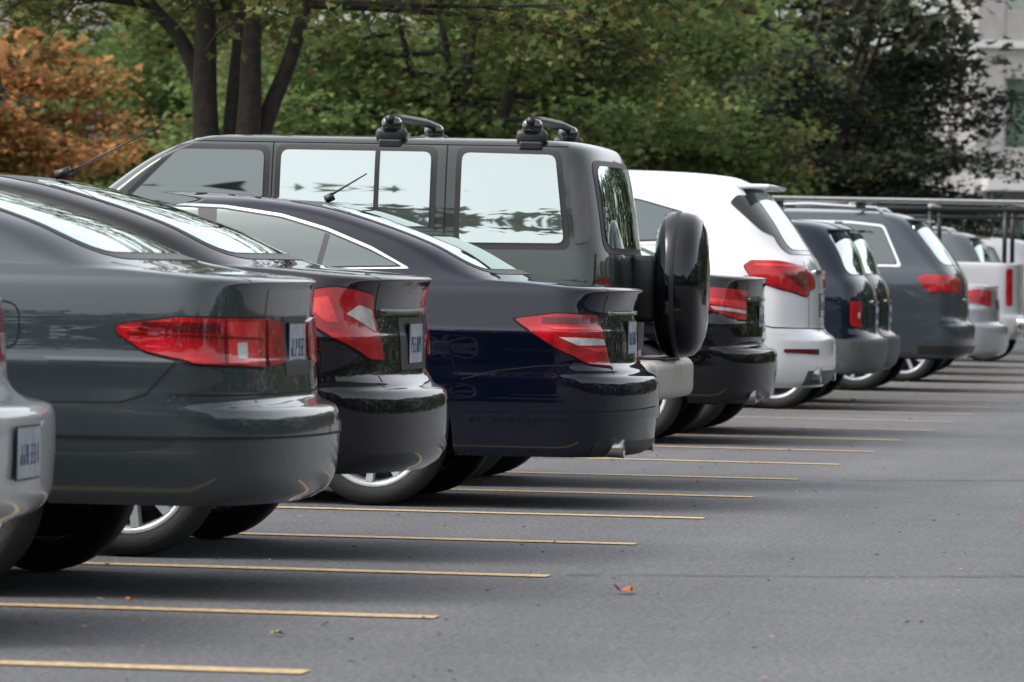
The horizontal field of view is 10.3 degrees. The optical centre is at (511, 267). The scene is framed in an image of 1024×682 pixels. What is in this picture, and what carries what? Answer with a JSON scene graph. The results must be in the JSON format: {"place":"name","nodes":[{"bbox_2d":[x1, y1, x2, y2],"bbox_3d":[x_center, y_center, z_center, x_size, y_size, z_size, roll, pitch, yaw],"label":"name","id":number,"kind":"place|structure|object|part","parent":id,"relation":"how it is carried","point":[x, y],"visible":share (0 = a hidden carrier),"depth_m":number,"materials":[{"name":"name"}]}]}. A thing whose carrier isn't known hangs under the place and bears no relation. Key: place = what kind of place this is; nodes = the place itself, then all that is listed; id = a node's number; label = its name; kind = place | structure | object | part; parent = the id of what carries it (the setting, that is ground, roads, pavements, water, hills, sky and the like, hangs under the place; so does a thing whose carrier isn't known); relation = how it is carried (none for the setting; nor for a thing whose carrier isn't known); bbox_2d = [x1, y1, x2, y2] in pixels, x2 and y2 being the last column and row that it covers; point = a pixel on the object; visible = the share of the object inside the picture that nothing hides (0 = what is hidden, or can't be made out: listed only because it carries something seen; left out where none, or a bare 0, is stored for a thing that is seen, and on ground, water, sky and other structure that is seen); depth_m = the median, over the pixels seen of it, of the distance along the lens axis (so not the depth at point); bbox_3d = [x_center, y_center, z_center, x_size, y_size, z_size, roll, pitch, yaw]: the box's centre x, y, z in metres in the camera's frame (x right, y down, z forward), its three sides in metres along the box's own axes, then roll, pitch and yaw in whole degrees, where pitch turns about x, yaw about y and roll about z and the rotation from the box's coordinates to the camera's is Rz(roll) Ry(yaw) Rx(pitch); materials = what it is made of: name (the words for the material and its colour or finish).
{"place":"outdoors","nodes":[
{"label":"outdoors","id":0,"kind":"place"},
{"bbox_2d":[0,337,1023,681],"bbox_3d":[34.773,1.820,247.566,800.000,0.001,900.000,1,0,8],"label":"asphalt ground","id":1,"kind":"structure","parent":0,"point":[942,537],"depth_m":20.76,"materials":[{"name":"grey asphalt"}]},
{"bbox_2d":[0,57,51,158],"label":"maple tree","id":2,"kind":"object","parent":1,"relation":"on","point":[6,96],"visible":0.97,"depth_m":61.70,"materials":[{"name":"orange plant"}]},
{"bbox_2d":[0,298,55,522],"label":"silver sedan","id":3,"kind":"object","parent":1,"relation":"on","point":[27,441],"visible":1,"depth_m":16.97,"materials":[{"name":"paint"}]},
{"bbox_2d":[0,1,113,139],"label":"walls","id":4,"kind":"structure","parent":1,"relation":"on","point":[91,27],"depth_m":169.41,"materials":[{"name":"grey"}]},
{"bbox_2d":[0,17,165,186],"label":"autumn maple tree","id":5,"kind":"object","parent":1,"relation":"on","point":[26,142],"visible":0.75,"depth_m":77.10,"materials":[{"name":"orange plant"}]},
{"bbox_2d":[0,0,189,143],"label":"maple tree","id":6,"kind":"object","parent":1,"relation":"on","point":[109,16],"visible":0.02,"depth_m":133.95,"materials":[{"name":"green plant"}]},
{"bbox_2d":[0,0,306,186],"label":"maple tree","id":7,"kind":"object","parent":1,"relation":"on","point":[161,102],"visible":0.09,"depth_m":106.47,"materials":[{"name":"orange plant"}]},
{"bbox_2d":[0,189,341,576],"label":"dark green sedan","id":8,"kind":"object","parent":1,"relation":"on","point":[153,373],"visible":0.98,"depth_m":18.77,"materials":[{"name":"grey paint"}]},
{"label":"windows","id":9,"kind":"part","parent":8,"relation":"part of","materials":[{"name":"glass"}]},
{"bbox_2d":[0,122,448,555],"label":"black sedan","id":10,"kind":"object","parent":1,"relation":"on","point":[383,391],"visible":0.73,"depth_m":21.68,"materials":[{"name":"paint"}]},
{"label":"windows","id":11,"kind":"part","parent":10,"relation":"part of","materials":[{"name":"glass"}]},
{"bbox_2d":[28,0,423,185],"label":"maple tree","id":12,"kind":"object","parent":1,"relation":"on","point":[154,52],"visible":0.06,"depth_m":103.42,"materials":[{"name":"green plant"}]},
{"bbox_2d":[139,0,575,151],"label":"maple tree","id":13,"kind":"object","parent":1,"relation":"on","point":[221,72],"visible":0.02,"depth_m":91.81,"materials":[{"name":"green plant"}]},
{"bbox_2d":[0,0,761,138],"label":"maple tree","id":14,"kind":"object","parent":1,"relation":"on","point":[245,112],"visible":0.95,"depth_m":49.53,"materials":[{"name":"green plant"}]},
{"bbox_2d":[108,114,709,480],"bbox_3d":[-1.292,0.145,30.072,4.635,1.907,2.150,1,0,8],"label":"dark green suv","id":15,"kind":"object","parent":1,"relation":"on","point":[531,198],"visible":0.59,"depth_m":29.21,"materials":[{"name":"paint"}]},
{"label":"windows","id":16,"kind":"part","parent":15,"relation":"part of","materials":[{"name":"glass"}]},
{"bbox_2d":[159,173,660,504],"bbox_3d":[-1.581,0.311,27.487,4.608,1.563,2.211,1,0,8],"label":"navy sedan","id":17,"kind":"object","parent":1,"relation":"on","point":[521,363],"visible":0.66,"depth_m":26.48,"materials":[{"name":"paint"}]},
{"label":"windows","id":18,"kind":"part","parent":17,"relation":"part of","materials":[{"name":"clear glass"}]},
{"bbox_2d":[141,0,772,170],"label":"maple tree","id":19,"kind":"object","parent":1,"relation":"on","point":[347,73],"visible":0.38,"depth_m":65.63,"materials":[{"name":"green plant"}]},
{"bbox_2d":[0,357,1023,673],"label":"parking lines","id":20,"kind":"object","parent":1,"relation":"on","point":[176,667],"visible":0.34,"depth_m":20.91,"materials":[{"name":"paint"}]},
{"bbox_2d":[31,381,1023,680],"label":"fallen leaves","id":21,"kind":"object","parent":1,"relation":"on","point":[629,589],"visible":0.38,"depth_m":19.71,"materials":[{"name":"brown plant"}]},
{"bbox_2d":[274,0,847,196],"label":"maple tree","id":22,"kind":"object","parent":1,"relation":"on","point":[692,160],"visible":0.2,"depth_m":76.88,"materials":[{"name":"green plant"}]},
{"bbox_2d":[421,0,904,195],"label":"maple tree","id":23,"kind":"object","parent":1,"relation":"on","point":[788,22],"depth_m":89.09,"materials":[{"name":"green plant"}]},
{"bbox_2d":[640,247,777,436],"bbox_3d":[-0.634,0.371,37.856,4.800,1.480,2.241,1,0,8],"label":"black sedan","id":24,"kind":"object","parent":1,"relation":"on","point":[734,359],"visible":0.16,"depth_m":36.79,"materials":[{"name":"paint"}]},
{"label":"windows","id":25,"kind":"part","parent":24,"relation":"part of","materials":[{"name":"clear glass"}]},
{"bbox_2d":[565,480,879,576],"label":"ground cracks","id":26,"kind":"object","parent":1,"relation":"on","point":[728,575],"visible":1,"depth_m":21.05,"materials":[{"name":"black"}]},
{"bbox_2d":[628,170,835,432],"bbox_3d":[-0.143,0.172,40.312,4.880,1.899,2.350,1,0,8],"label":"white suv","id":27,"kind":"object","parent":1,"relation":"on","point":[751,229],"visible":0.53,"depth_m":39.30,"materials":[{"name":"paint"}]},
{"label":"windows","id":28,"kind":"part","parent":27,"relation":"part of","materials":[{"name":"glass"}]},
{"bbox_2d":[656,0,952,204],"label":"maple tree","id":29,"kind":"object","parent":1,"relation":"on","point":[751,3],"depth_m":97.23,"materials":[{"name":"green plant"}]},
{"bbox_2d":[604,0,1023,240],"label":"maple tree","id":30,"kind":"object","parent":1,"relation":"on","point":[899,71],"visible":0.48,"depth_m":83.11,"materials":[{"name":"green plant"}]},
{"bbox_2d":[769,0,874,95],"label":"maple tree","id":31,"kind":"object","parent":1,"relation":"on","point":[792,15],"depth_m":118.23,"materials":[{"name":"green plant"}]},
{"bbox_2d":[756,219,887,408],"bbox_3d":[0.999,0.351,47.725,4.304,1.585,2.160,1,0,8],"label":"dark navy suv","id":32,"kind":"object","parent":1,"relation":"on","point":[851,312],"visible":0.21,"depth_m":46.78,"materials":[{"name":"paint"}]},
{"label":"windows","id":33,"kind":"part","parent":32,"relation":"part of","materials":[{"name":"clear glass"}]},
{"bbox_2d":[814,221,900,398],"bbox_3d":[1.282,0.350,50.311,4.304,1.600,2.180,1,0,8],"label":"dark navy suv","id":34,"kind":"object","parent":1,"relation":"on","point":[878,281],"visible":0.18,"depth_m":49.70,"materials":[{"name":"paint"}]},
{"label":"windows","id":35,"kind":"part","parent":34,"relation":"part of","materials":[{"name":"clear glass"}]},
{"bbox_2d":[707,16,1019,236],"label":"maple tree","id":36,"kind":"object","parent":1,"relation":"on","point":[849,60],"visible":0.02,"depth_m":111.65,"materials":[{"name":"green plant"}]},
{"bbox_2d":[776,200,975,390],"bbox_3d":[2.065,0.250,55.957,5.000,1.830,2.380,1,0,8],"label":"bluegrey suv","id":37,"kind":"object","parent":1,"relation":"on","point":[922,274],"visible":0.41,"depth_m":54.85,"materials":[{"name":"paint"}]},
{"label":"windows","id":38,"kind":"part","parent":37,"relation":"part of","materials":[{"name":"clear glass"}]},
{"bbox_2d":[772,196,1023,370],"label":"white pickup truck","id":39,"kind":"object","parent":1,"relation":"on","point":[1006,277],"visible":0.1,"depth_m":64.54,"materials":[{"name":"paint"}]},
{"bbox_2d":[893,282,1008,381],"bbox_3d":[2.966,0.453,60.879,4.700,1.460,2.240,1,0,8],"label":"silver sedan","id":40,"kind":"object","parent":1,"relation":"on","point":[992,334],"visible":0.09,"depth_m":59.84,"materials":[{"name":"paint"}]},
{"bbox_2d":[926,224,992,261],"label":"grey suv","id":41,"kind":"object","parent":1,"relation":"on","point":[963,246],"visible":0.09,"depth_m":69.94,"materials":[{"name":"paint"}]},
{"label":"windows","id":42,"kind":"part","parent":41,"relation":"part of","materials":[{"name":"glass"}]},
{"bbox_2d":[970,237,1023,361],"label":"silver suv","id":43,"kind":"object","parent":1,"relation":"on","point":[993,245],"visible":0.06,"depth_m":75.01,"materials":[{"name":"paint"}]},
{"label":"windows","id":44,"kind":"part","parent":43,"relation":"part of","materials":[{"name":"glass"}]},
{"bbox_2d":[113,0,938,191],"label":"sky","id":45,"kind":"structure","parent":0,"point":[932,9],"materials":[{"name":"white"}]},
{"bbox_2d":[935,0,1023,237],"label":"walls","id":46,"kind":"structure","parent":0,"point":[1009,23],"depth_m":148.00,"materials":[{"name":"stone"}]},
{"bbox_2d":[1001,0,1007,235],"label":"window frames","id":47,"kind":"structure","parent":46,"relation":"attached to","point":[1004,114],"depth_m":148.20,"materials":[{"name":"grey metal"}]},
{"bbox_2d":[1005,0,1023,239],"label":"window panes","id":48,"kind":"object","parent":46,"relation":"in","point":[1019,83],"visible":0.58,"depth_m":148.25,"materials":[{"name":"glass"}]}
]}

